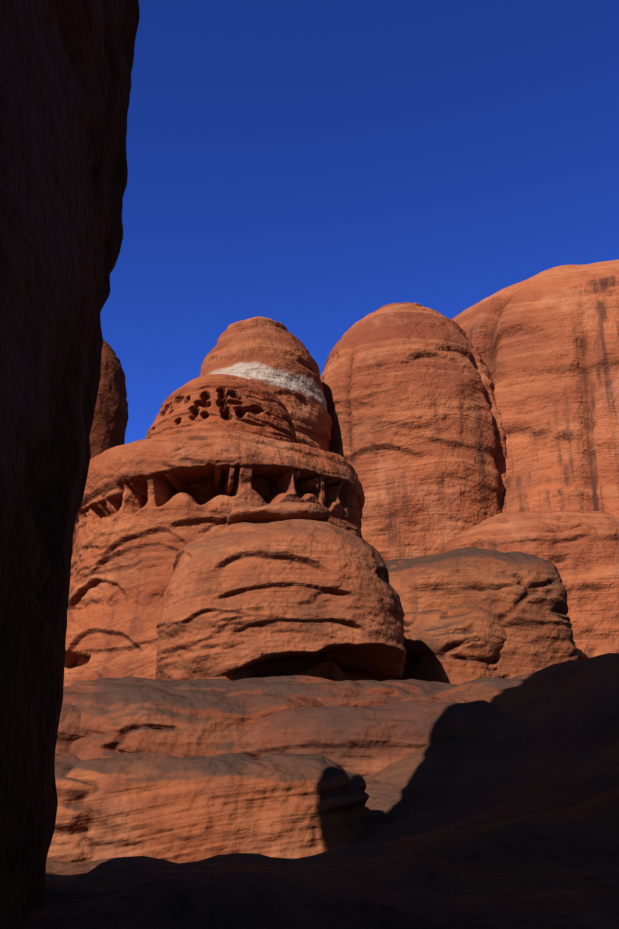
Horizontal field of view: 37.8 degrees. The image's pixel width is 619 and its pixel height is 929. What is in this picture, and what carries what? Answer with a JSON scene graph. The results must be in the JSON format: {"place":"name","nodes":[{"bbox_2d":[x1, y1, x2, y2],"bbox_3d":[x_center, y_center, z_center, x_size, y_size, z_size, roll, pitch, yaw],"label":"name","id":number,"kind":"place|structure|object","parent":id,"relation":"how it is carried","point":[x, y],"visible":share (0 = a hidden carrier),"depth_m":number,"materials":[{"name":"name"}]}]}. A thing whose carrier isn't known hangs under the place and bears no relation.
{"place":"outdoors","nodes":[
{"label":"outdoors","id":0,"kind":"place"},
{"bbox_2d":[21,653,618,928],"bbox_3d":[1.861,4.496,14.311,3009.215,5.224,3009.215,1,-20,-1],"label":"rocky ground","id":1,"kind":"structure","parent":0,"point":[512,822],"depth_m":7.80,"materials":[{"name":"stone"}]},
{"bbox_2d":[0,0,139,928],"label":"rock wall","id":2,"kind":"structure","parent":1,"relation":"on","point":[66,66],"depth_m":6.43,"materials":[{"name":"stone"}]},
{"bbox_2d":[55,704,85,757],"bbox_3d":[-4.606,6.343,19.269,3.517,2.372,2.160,8,-22,-22],"label":"rock slab","id":3,"kind":"object","parent":1,"relation":"on","point":[69,730],"depth_m":18.35,"materials":[{"name":"stone"}]},
{"bbox_2d":[72,340,128,554],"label":"rock formation","id":4,"kind":"object","parent":1,"relation":"on","point":[109,424],"visible":0.06,"depth_m":81.65,"materials":[{"name":"stone"}]},
{"bbox_2d":[70,686,323,759],"bbox_3d":[-2.450,6.702,19.712,6.465,3.506,4.372,1,-20,-1],"label":"rock bench","id":5,"kind":"object","parent":1,"relation":"on","point":[179,723],"visible":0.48,"depth_m":18.41,"materials":[{"name":"stone"}]},
{"bbox_2d":[46,753,368,862],"bbox_3d":[-1.910,6.106,13.537,5.827,3.429,3.398,1,-20,-1],"label":"rock ledge","id":6,"kind":"object","parent":1,"relation":"on","point":[168,807],"visible":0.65,"depth_m":12.54,"materials":[{"name":"stone"}]},
{"bbox_2d":[64,427,364,686],"bbox_3d":[-3.823,7.708,36.292,13.611,17.121,13.847,1,-20,-1],"label":"dome rock","id":7,"kind":"object","parent":1,"relation":"on","point":[150,508],"visible":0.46,"depth_m":32.88,"materials":[{"name":"stone"}]},
{"bbox_2d":[145,374,296,442],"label":"pitted rock dome","id":8,"kind":"structure","parent":7,"relation":"on","point":[228,401],"depth_m":36.61,"materials":[{"name":"stone"}]},
{"bbox_2d":[62,675,457,706],"bbox_3d":[-0.070,8.350,23.567,17.794,5.796,8.425,1,-20,-1],"label":"rock bench","id":9,"kind":"object","parent":1,"relation":"on","point":[348,693],"visible":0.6,"depth_m":21.70,"materials":[{"name":"stone"}]},
{"bbox_2d":[199,317,332,451],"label":"dome rock","id":10,"kind":"object","parent":1,"relation":"on","point":[277,360],"visible":0.17,"depth_m":48.42,"materials":[{"name":"stone"}]},
{"bbox_2d":[155,502,406,680],"bbox_3d":[-1.014,5.902,29.807,8.090,9.091,7.956,1,-20,-1],"label":"dome rock","id":11,"kind":"object","parent":1,"relation":"on","point":[287,589],"visible":0.73,"depth_m":26.80,"materials":[{"name":"stone"}]},
{"bbox_2d":[232,695,514,776],"bbox_3d":[1.794,6.341,18.281,6.615,3.238,4.183,-3,-20,9],"label":"rock bench","id":12,"kind":"object","parent":1,"relation":"on","point":[364,741],"visible":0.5,"depth_m":16.96,"materials":[{"name":"stone"}]},
{"bbox_2d":[320,302,507,560],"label":"dome rock","id":13,"kind":"object","parent":1,"relation":"on","point":[418,438],"visible":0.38,"depth_m":49.81,"materials":[{"name":"stone"}]},
{"bbox_2d":[403,605,506,684],"bbox_3d":[5.447,8.854,33.032,5.178,7.535,5.340,1,-20,-1],"label":"rock","id":14,"kind":"object","parent":1,"relation":"on","point":[456,644],"visible":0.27,"depth_m":31.48,"materials":[{"name":"stone"}]},
{"bbox_2d":[434,677,527,695],"bbox_3d":[5.644,6.745,20.738,6.328,3.606,3.632,-4,-20,12],"label":"rock bench","id":15,"kind":"object","parent":1,"relation":"on","point":[485,684],"visible":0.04,"depth_m":20.39,"materials":[{"name":"stone"}]},
{"bbox_2d":[384,547,578,679],"bbox_3d":[4.979,6.970,34.173,10.047,7.550,4.901,-11,-23,27],"label":"flank rock","id":16,"kind":"object","parent":1,"relation":"on","point":[521,597],"visible":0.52,"depth_m":32.51,"materials":[{"name":"stone"}]},
{"bbox_2d":[436,509,618,659],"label":"rock","id":17,"kind":"object","parent":1,"relation":"on","point":[579,549],"visible":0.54,"depth_m":38.48,"materials":[{"name":"stone"}]},
{"bbox_2d":[452,259,618,516],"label":"rock wall","id":18,"kind":"structure","parent":1,"relation":"on","point":[545,343],"depth_m":51.71,"materials":[{"name":"stone"}]},
{"bbox_2d":[100,0,618,443],"label":"sky","id":19,"kind":"structure","parent":0,"point":[312,168],"materials":[{"name":"blue"}]}
]}

